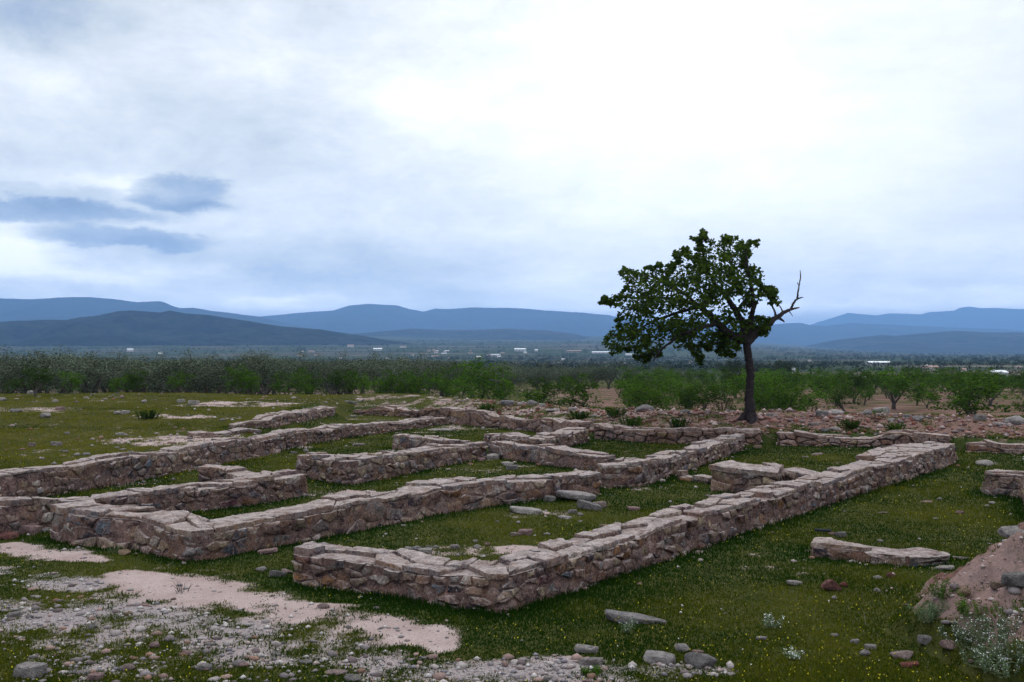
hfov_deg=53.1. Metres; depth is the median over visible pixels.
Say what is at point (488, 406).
wild plant
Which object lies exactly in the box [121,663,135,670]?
rock
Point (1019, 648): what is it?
wild plant
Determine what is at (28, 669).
rock
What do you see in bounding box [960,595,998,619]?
wild plant
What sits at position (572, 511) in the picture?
rock
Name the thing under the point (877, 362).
long shed
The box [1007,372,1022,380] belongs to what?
almond tree
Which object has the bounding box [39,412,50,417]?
rock
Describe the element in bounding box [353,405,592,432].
stone wall
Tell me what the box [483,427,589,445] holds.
stone wall
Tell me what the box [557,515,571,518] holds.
rock
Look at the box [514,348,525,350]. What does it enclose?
farm building
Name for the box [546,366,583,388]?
olive tree
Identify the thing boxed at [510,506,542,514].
rock
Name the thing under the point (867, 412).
rock
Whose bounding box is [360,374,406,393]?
bush
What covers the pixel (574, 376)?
olive tree
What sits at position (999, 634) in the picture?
wild plant
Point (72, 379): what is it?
almond tree
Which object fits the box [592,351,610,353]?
farm building
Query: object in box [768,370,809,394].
almond tree
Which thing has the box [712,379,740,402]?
almond tree
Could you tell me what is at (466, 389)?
almond tree
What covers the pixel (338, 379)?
almond tree
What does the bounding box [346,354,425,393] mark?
olive tree
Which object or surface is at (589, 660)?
rock
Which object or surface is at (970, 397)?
almond tree
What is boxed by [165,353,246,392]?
olive tree
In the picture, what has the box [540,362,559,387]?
olive tree
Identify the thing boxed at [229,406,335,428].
stone wall
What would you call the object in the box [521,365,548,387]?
olive tree
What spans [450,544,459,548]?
rock
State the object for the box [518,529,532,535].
rock
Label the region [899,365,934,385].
almond tree
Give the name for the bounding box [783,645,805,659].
wild plant
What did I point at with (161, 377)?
olive tree
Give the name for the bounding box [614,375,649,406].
almond tree
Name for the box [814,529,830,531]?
rock
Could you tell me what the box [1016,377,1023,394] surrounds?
almond tree
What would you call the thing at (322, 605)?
rock
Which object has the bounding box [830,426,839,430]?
rock
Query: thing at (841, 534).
rock
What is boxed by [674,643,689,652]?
rock
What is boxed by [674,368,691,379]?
olive tree
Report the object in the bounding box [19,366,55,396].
almond tree
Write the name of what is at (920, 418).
rock
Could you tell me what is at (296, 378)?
almond tree
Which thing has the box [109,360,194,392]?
olive tree
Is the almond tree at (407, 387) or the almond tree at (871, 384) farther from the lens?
the almond tree at (871, 384)
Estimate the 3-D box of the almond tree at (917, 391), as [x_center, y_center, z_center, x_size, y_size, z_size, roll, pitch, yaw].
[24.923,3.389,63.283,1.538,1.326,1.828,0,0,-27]
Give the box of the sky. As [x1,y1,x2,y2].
[0,0,1023,324]
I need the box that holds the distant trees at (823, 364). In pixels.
[0,339,1023,374]
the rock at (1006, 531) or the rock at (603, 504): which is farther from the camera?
the rock at (603, 504)
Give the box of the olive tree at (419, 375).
[388,364,435,388]
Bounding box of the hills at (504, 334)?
[354,329,590,339]
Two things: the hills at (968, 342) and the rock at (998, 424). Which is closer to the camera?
the rock at (998, 424)
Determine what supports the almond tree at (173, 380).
on the ground at (148, 584)
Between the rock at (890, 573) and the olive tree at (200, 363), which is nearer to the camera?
the rock at (890, 573)
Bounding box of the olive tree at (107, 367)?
[67,358,139,392]
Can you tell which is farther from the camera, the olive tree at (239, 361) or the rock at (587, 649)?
the olive tree at (239, 361)
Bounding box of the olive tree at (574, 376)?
[568,368,601,389]
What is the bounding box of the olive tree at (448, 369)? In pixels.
[417,362,465,395]
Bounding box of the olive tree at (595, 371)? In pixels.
[582,363,615,382]
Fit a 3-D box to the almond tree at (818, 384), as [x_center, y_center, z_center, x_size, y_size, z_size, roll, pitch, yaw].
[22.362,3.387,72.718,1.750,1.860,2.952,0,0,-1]
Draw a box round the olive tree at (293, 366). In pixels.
[227,350,302,394]
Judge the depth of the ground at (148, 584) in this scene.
11.97 m
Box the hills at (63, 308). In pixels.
[0,297,310,328]
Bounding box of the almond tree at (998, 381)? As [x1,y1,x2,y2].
[960,372,1019,405]
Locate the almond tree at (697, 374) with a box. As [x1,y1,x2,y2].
[682,369,710,382]
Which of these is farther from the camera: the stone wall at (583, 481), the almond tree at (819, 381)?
the almond tree at (819, 381)
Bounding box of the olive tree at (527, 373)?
[518,367,551,390]
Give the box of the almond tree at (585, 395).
[550,372,603,406]
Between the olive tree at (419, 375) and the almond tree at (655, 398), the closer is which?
the almond tree at (655, 398)
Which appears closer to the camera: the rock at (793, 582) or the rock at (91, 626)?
the rock at (91, 626)
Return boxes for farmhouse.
[921,364,938,370]
[986,369,1008,375]
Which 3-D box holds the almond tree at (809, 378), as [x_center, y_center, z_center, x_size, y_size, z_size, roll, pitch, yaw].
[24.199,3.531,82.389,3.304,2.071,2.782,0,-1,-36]
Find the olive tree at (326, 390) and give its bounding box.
[314,366,361,394]
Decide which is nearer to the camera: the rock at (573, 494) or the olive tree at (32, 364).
the rock at (573, 494)
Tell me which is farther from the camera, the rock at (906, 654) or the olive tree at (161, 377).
the olive tree at (161, 377)
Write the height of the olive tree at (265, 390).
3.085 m
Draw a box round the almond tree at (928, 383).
[913,375,941,392]
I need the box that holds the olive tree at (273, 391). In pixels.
[250,354,287,394]
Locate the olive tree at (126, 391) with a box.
[72,356,167,392]
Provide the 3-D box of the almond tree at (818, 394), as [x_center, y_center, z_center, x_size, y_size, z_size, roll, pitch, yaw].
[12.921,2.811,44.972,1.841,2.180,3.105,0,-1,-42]
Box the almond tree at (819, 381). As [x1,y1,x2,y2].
[810,376,834,394]
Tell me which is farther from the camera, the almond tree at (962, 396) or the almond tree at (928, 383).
the almond tree at (928, 383)
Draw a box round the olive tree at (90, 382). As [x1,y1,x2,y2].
[18,351,124,393]
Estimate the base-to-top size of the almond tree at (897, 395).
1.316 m
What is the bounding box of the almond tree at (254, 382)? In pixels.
[238,371,261,393]
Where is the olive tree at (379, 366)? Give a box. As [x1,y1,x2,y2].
[367,351,410,390]
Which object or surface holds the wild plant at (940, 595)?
on the ground at (148, 584)
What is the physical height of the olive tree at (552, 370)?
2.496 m
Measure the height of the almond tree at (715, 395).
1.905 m
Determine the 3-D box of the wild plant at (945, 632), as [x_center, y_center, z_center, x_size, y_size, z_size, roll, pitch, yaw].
[3.617,2.353,8.223,0.360,0.150,0.414,0,0,0]
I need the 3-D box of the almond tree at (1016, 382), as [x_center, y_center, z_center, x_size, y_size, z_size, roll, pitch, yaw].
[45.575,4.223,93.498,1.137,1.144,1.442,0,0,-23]
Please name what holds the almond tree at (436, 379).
on the ground at (148, 584)
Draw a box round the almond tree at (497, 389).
[474,372,523,400]
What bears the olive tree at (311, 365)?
on the ground at (148, 584)
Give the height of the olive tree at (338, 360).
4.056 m
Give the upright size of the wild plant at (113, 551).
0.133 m
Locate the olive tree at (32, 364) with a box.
[0,343,72,393]
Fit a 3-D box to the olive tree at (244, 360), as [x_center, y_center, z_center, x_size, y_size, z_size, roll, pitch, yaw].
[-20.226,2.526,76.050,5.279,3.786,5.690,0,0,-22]
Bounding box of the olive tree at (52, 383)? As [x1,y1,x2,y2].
[16,352,76,393]
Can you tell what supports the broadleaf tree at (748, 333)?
on the ground at (148, 584)
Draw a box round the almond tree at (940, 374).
[918,367,965,392]
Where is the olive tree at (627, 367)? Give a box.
[607,362,637,381]
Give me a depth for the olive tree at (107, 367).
76.06 m
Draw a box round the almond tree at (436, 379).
[421,366,483,397]
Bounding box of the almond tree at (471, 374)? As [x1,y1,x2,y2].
[449,355,515,399]
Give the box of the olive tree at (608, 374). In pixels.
[589,362,623,388]
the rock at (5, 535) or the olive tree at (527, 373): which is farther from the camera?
the olive tree at (527, 373)
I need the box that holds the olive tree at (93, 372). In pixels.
[27,345,126,393]
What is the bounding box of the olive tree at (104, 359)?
[77,352,129,389]
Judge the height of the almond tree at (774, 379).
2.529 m
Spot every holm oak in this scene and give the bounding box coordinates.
[708,360,737,375]
[719,358,753,373]
[727,358,745,373]
[753,361,772,373]
[766,358,795,374]
[770,358,799,375]
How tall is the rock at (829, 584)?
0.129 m
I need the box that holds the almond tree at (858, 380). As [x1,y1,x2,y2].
[835,368,876,402]
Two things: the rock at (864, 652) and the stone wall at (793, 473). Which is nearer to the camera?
the rock at (864, 652)
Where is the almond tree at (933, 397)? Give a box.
[920,390,941,407]
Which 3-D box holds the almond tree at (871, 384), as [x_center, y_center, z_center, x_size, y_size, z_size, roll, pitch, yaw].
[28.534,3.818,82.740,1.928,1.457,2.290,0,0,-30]
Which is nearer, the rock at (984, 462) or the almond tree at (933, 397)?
the rock at (984, 462)
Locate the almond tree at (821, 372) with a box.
[799,367,834,388]
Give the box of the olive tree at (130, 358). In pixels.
[114,352,147,363]
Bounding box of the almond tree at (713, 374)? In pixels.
[705,368,728,382]
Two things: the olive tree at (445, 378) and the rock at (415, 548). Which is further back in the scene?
the olive tree at (445, 378)
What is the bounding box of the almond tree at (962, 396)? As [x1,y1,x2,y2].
[943,388,983,404]
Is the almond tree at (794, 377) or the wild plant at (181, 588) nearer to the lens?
the wild plant at (181, 588)
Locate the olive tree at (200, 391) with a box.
[153,359,218,392]
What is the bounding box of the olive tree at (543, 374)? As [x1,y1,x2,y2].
[525,362,567,387]
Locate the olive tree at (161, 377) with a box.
[127,348,217,392]
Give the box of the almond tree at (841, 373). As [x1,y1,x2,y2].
[838,369,858,383]
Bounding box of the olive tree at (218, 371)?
[193,355,284,393]
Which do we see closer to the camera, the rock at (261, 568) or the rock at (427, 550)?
the rock at (261, 568)
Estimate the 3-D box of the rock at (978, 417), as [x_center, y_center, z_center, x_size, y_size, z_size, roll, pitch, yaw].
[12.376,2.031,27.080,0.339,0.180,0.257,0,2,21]
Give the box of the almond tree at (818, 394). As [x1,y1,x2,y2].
[781,381,837,410]
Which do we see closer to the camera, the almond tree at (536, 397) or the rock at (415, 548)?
the rock at (415, 548)
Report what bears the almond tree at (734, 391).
on the ground at (148, 584)
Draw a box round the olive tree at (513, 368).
[493,361,524,386]
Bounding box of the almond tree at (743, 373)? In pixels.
[740,368,770,380]
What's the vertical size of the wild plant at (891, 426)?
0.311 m
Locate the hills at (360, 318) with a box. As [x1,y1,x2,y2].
[259,304,1023,345]
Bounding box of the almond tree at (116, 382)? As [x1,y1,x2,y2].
[108,376,128,392]
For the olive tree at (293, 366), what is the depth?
69.57 m
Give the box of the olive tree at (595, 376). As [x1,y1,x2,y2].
[584,364,610,386]
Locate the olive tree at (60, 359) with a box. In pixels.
[20,349,95,393]
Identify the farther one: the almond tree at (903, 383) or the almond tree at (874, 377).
the almond tree at (874, 377)
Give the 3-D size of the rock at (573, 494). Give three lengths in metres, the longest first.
0.676 x 0.430 x 0.133 m
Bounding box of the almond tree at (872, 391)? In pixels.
[862,385,880,399]
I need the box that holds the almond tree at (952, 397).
[945,395,967,414]
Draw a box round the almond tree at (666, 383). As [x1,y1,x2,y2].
[658,377,677,395]
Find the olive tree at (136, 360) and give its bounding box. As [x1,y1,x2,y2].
[110,354,147,390]
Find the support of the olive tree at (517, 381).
on the ground at (148, 584)
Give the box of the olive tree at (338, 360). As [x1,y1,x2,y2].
[317,351,352,370]
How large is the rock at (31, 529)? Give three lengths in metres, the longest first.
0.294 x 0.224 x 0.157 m
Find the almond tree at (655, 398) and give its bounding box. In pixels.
[643,387,680,408]
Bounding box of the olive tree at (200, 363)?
[180,359,233,392]
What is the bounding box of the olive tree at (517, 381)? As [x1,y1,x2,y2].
[499,369,528,390]
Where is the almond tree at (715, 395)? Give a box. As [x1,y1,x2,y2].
[701,382,743,410]
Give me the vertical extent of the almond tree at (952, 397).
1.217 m
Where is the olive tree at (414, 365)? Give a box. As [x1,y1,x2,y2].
[378,356,430,386]
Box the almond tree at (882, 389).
[879,384,890,397]
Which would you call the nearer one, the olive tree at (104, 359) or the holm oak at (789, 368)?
the olive tree at (104, 359)
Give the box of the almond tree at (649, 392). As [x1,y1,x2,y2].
[619,382,670,405]
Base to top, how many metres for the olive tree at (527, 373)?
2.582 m
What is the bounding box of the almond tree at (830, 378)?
[819,375,858,405]
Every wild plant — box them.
[107,544,120,553]
[135,410,160,418]
[173,582,192,593]
[475,403,494,409]
[568,410,591,419]
[579,662,604,675]
[604,407,626,415]
[617,416,643,425]
[619,616,637,632]
[667,417,692,427]
[762,612,784,627]
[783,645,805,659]
[836,418,861,429]
[882,422,906,430]
[906,598,949,622]
[917,577,959,600]
[937,622,987,647]
[950,620,991,646]
[954,590,983,616]
[955,635,1010,673]
[957,612,1023,649]
[958,614,1007,635]
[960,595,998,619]
[974,645,1023,678]
[981,623,1023,664]
[992,596,1023,620]
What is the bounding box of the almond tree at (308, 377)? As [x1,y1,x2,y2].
[291,371,326,394]
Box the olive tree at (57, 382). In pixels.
[14,359,73,393]
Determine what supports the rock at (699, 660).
on the ground at (148, 584)
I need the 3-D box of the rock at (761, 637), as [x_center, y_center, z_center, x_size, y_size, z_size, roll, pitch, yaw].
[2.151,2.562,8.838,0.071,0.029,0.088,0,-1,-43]
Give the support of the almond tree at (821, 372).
on the ground at (148, 584)
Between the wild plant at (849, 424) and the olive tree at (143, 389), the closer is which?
the wild plant at (849, 424)
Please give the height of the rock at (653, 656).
0.096 m
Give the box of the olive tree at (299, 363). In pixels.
[280,352,312,391]
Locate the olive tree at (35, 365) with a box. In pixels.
[5,350,71,391]
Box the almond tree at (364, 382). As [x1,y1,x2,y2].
[340,371,372,393]
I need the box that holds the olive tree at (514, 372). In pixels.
[477,361,525,393]
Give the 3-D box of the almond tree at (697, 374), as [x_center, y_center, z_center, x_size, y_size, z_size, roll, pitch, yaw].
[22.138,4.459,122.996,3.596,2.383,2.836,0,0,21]
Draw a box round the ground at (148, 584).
[0,336,1023,681]
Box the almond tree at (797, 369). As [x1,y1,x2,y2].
[784,368,800,378]
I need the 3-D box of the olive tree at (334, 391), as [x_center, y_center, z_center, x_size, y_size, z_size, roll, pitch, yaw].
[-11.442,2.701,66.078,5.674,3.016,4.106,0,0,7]
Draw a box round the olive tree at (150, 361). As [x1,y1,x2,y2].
[125,351,166,382]
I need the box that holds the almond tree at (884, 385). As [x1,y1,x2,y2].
[876,376,903,397]
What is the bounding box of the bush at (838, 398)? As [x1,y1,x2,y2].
[821,388,865,411]
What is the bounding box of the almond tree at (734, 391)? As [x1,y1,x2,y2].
[726,386,791,409]
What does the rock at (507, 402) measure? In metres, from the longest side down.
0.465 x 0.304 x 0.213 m
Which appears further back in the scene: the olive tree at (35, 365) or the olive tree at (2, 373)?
the olive tree at (35, 365)
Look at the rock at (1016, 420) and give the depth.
26.70 m
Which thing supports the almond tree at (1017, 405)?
on the ground at (148, 584)
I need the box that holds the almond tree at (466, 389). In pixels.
[437,376,482,398]
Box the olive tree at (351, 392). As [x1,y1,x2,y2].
[323,361,372,393]
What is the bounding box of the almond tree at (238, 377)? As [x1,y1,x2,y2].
[220,364,252,393]
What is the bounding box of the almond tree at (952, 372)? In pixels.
[939,366,964,375]
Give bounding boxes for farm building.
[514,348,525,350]
[567,350,581,352]
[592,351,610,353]
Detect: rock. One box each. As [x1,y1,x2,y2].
[0,531,18,539]
[7,610,20,618]
[10,409,22,411]
[12,661,47,678]
[18,525,41,534]
[28,442,35,446]
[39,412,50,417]
[41,527,50,532]
[50,441,61,445]
[87,672,104,680]
[88,624,97,628]
[118,549,130,554]
[121,410,129,413]
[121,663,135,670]
[149,641,159,647]
[181,650,191,655]
[188,400,198,404]
[197,663,211,670]
[204,642,215,645]
[239,662,249,666]
[256,566,266,570]
[257,547,277,553]
[269,570,286,576]
[270,651,281,655]
[281,569,292,573]
[299,659,312,664]
[317,603,329,608]
[324,669,345,674]
[344,674,361,681]
[409,546,421,550]
[418,547,431,553]
[430,428,455,430]
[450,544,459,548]
[486,453,499,459]
[501,400,513,405]
[501,461,512,464]
[506,465,517,469]
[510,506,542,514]
[510,532,518,536]
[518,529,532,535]
[527,400,537,404]
[543,495,555,501]
[543,675,553,680]
[556,490,595,500]
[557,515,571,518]
[568,509,576,513]
[574,644,598,653]
[577,499,601,510]
[578,657,602,664]
[593,501,606,507]
[604,609,666,623]
[627,506,640,510]
[636,404,654,411]
[643,650,675,663]
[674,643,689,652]
[680,409,689,413]
[684,652,716,668]
[756,636,766,639]
[786,580,802,585]
[807,422,818,425]
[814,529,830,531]
[815,410,828,415]
[821,579,842,590]
[828,409,844,413]
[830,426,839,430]
[835,531,846,536]
[840,581,847,586]
[850,639,859,643]
[860,649,869,655]
[862,409,872,414]
[864,644,875,649]
[872,407,889,413]
[886,572,894,577]
[890,650,913,659]
[899,661,918,667]
[912,415,923,420]
[917,634,931,644]
[935,565,953,569]
[939,640,955,649]
[953,556,969,559]
[955,586,970,595]
[973,414,986,419]
[975,460,992,465]
[989,580,1006,588]
[993,422,1006,425]
[997,525,1023,537]
[1001,571,1023,586]
[1004,416,1023,424]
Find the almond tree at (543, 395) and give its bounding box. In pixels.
[519,376,574,404]
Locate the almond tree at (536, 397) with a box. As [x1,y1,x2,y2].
[522,390,548,401]
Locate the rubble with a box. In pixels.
[0,392,1023,681]
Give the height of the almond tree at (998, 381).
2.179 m
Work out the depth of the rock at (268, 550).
12.49 m
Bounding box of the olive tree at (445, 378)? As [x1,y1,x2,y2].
[420,363,480,396]
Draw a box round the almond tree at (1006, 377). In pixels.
[992,375,1011,394]
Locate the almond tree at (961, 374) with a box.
[944,367,996,401]
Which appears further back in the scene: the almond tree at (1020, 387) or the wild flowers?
the almond tree at (1020, 387)
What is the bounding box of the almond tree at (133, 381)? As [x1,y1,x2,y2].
[118,367,148,392]
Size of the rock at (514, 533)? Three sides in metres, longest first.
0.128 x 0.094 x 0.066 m
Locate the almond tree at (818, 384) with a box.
[814,376,839,398]
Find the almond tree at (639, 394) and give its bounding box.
[620,376,679,408]
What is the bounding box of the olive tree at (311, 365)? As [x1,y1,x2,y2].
[282,351,344,393]
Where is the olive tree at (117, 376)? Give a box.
[91,362,155,391]
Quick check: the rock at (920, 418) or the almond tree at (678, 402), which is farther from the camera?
the almond tree at (678, 402)
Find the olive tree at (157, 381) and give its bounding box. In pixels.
[138,361,189,392]
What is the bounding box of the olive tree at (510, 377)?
[493,366,524,387]
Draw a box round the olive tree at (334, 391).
[302,360,373,394]
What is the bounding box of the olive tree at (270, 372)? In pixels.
[214,349,281,393]
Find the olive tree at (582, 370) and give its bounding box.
[567,366,592,381]
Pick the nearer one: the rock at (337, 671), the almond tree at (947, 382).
the rock at (337, 671)
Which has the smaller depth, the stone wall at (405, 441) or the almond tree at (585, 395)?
the stone wall at (405, 441)
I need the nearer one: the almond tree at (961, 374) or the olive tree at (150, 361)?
the almond tree at (961, 374)
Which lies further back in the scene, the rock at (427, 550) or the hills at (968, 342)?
the hills at (968, 342)
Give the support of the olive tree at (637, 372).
on the ground at (148, 584)
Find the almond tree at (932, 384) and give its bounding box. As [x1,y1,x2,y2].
[921,376,941,391]
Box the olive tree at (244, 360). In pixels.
[212,351,275,393]
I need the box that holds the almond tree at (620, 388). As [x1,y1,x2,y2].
[613,379,627,397]
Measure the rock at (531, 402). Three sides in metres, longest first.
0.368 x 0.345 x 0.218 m
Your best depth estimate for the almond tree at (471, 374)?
51.38 m
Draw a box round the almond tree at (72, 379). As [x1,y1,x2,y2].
[56,370,85,393]
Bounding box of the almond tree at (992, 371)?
[974,367,1003,377]
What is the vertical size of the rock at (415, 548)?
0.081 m
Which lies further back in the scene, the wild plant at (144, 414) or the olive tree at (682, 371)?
the olive tree at (682, 371)
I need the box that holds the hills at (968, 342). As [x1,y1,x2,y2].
[806,331,1023,352]
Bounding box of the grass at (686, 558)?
[0,392,1023,681]
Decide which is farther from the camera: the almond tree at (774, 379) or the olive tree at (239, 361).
the olive tree at (239, 361)
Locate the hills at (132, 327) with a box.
[0,310,408,345]
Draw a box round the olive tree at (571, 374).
[549,366,592,388]
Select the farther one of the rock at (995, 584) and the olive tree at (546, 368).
the olive tree at (546, 368)
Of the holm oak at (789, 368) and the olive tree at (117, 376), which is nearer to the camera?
the olive tree at (117, 376)
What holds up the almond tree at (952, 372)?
on the ground at (148, 584)
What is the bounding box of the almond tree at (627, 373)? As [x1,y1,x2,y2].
[607,366,659,388]
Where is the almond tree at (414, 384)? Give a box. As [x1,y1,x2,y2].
[401,368,438,394]
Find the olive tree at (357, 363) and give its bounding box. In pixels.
[350,353,419,392]
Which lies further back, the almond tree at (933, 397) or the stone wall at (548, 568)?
the almond tree at (933, 397)
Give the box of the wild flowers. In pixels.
[5,454,1021,681]
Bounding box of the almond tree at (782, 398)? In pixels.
[762,380,814,410]
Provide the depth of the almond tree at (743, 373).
71.08 m
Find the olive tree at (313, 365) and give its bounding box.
[273,353,335,392]
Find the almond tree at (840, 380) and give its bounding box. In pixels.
[833,373,849,388]
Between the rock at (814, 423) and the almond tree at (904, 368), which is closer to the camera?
the rock at (814, 423)
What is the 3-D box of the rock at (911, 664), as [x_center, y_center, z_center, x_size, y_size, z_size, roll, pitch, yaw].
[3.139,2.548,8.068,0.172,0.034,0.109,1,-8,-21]
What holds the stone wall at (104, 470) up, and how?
on the ground at (148, 584)
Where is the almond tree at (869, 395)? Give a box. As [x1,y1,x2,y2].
[854,387,873,404]
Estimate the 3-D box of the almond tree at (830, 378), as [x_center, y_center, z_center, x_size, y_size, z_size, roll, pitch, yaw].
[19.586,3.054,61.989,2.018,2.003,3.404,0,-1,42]
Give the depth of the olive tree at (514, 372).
82.27 m
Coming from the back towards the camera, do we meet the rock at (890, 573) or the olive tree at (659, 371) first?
the olive tree at (659, 371)
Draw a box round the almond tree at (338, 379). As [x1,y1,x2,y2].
[324,366,361,393]
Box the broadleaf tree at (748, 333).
[597,228,802,423]
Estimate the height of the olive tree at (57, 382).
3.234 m
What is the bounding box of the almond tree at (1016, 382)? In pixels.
[1006,381,1018,390]
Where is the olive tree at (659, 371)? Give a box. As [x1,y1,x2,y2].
[648,367,673,382]
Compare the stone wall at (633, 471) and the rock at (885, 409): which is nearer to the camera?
the stone wall at (633, 471)
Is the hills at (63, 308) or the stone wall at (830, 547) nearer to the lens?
the stone wall at (830, 547)
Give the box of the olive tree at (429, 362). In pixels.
[416,351,454,390]
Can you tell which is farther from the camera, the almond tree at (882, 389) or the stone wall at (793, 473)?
the almond tree at (882, 389)
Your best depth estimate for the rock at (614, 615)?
9.33 m
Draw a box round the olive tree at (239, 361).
[206,352,251,393]
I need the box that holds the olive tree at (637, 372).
[619,362,645,378]
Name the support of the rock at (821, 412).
on the ground at (148, 584)
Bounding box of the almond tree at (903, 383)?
[873,366,931,408]
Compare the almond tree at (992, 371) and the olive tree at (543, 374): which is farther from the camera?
the almond tree at (992, 371)
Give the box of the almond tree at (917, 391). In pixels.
[906,386,930,404]
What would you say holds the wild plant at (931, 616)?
on the ground at (148, 584)
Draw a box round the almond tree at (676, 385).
[663,379,703,407]
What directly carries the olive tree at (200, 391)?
on the ground at (148, 584)
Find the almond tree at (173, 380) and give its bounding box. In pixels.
[166,370,195,392]
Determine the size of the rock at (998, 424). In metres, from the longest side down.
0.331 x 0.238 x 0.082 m
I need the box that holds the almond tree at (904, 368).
[900,366,921,388]
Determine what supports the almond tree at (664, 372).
on the ground at (148, 584)
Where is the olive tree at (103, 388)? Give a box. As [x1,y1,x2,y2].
[65,358,149,392]
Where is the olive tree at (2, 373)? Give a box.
[0,363,13,387]
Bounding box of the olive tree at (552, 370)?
[529,367,556,389]
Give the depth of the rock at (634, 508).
15.85 m
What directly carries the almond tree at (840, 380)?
on the ground at (148, 584)
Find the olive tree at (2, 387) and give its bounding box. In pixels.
[0,367,55,393]
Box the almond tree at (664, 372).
[652,366,677,381]
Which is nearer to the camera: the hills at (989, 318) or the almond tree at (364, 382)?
the almond tree at (364, 382)
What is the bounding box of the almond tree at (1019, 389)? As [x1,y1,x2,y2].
[1013,384,1023,394]
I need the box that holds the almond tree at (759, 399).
[753,380,796,409]
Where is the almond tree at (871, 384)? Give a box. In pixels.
[859,380,880,394]
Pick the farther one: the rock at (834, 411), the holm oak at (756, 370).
the holm oak at (756, 370)
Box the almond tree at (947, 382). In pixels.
[936,380,965,396]
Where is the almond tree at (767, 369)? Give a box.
[757,368,782,381]
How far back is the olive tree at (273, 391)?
85.56 m
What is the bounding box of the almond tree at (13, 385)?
[3,377,24,393]
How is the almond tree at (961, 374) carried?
on the ground at (148, 584)
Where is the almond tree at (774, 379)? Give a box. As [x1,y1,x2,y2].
[744,370,783,399]
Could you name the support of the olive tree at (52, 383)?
on the ground at (148, 584)
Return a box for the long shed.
[864,361,889,364]
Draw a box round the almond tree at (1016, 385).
[1005,378,1023,391]
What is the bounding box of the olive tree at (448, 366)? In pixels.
[397,355,481,396]
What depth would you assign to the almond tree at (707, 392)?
51.97 m
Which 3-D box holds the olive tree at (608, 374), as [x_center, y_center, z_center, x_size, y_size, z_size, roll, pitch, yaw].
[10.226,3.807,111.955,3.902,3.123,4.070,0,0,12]
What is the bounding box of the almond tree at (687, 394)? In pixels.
[670,385,703,408]
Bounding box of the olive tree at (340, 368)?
[314,360,375,393]
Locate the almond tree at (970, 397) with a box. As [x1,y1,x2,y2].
[923,372,1019,415]
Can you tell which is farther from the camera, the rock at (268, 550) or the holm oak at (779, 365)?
the holm oak at (779, 365)
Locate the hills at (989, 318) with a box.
[811,307,1023,329]
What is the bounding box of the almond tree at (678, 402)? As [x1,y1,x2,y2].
[672,387,705,409]
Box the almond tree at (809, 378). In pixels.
[797,372,830,394]
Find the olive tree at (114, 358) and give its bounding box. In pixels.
[91,350,130,364]
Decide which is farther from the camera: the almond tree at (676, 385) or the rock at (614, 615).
the almond tree at (676, 385)
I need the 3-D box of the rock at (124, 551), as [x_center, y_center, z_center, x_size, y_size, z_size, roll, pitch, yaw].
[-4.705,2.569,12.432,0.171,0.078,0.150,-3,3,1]
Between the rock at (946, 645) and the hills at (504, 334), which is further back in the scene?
the hills at (504, 334)
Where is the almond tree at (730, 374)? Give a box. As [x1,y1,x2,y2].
[719,365,745,398]
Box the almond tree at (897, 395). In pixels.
[883,385,901,401]
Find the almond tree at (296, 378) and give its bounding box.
[266,366,315,393]
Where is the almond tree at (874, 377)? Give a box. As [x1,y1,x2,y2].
[862,368,890,392]
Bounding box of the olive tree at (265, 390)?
[228,359,294,394]
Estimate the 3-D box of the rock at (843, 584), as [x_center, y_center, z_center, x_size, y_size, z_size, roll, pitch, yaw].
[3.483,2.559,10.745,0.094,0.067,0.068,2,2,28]
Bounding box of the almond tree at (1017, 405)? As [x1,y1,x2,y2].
[1010,395,1023,413]
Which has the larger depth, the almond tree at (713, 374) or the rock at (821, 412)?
the almond tree at (713, 374)
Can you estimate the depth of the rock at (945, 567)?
11.58 m
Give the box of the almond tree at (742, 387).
[724,371,772,400]
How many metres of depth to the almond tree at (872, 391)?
72.09 m
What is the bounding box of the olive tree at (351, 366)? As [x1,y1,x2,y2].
[324,358,379,393]
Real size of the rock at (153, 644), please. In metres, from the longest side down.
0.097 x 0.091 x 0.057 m
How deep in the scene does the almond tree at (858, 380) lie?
66.96 m
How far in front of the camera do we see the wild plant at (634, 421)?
28.61 m
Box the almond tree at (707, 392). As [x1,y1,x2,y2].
[692,380,721,409]
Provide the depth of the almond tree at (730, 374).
76.71 m
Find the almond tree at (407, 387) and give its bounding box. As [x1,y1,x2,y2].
[374,369,429,393]
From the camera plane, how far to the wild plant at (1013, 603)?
8.02 m
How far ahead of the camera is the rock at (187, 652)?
8.35 m
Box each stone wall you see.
[0,416,446,497]
[0,469,308,533]
[49,474,553,560]
[187,427,261,437]
[197,464,280,481]
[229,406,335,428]
[291,441,957,613]
[296,441,487,484]
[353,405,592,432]
[392,434,470,449]
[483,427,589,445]
[488,441,616,470]
[543,470,601,498]
[592,423,762,444]
[595,433,744,487]
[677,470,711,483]
[708,460,784,492]
[776,429,951,447]
[784,467,865,485]
[811,537,949,566]
[856,443,952,476]
[966,439,1023,454]
[980,469,1023,504]

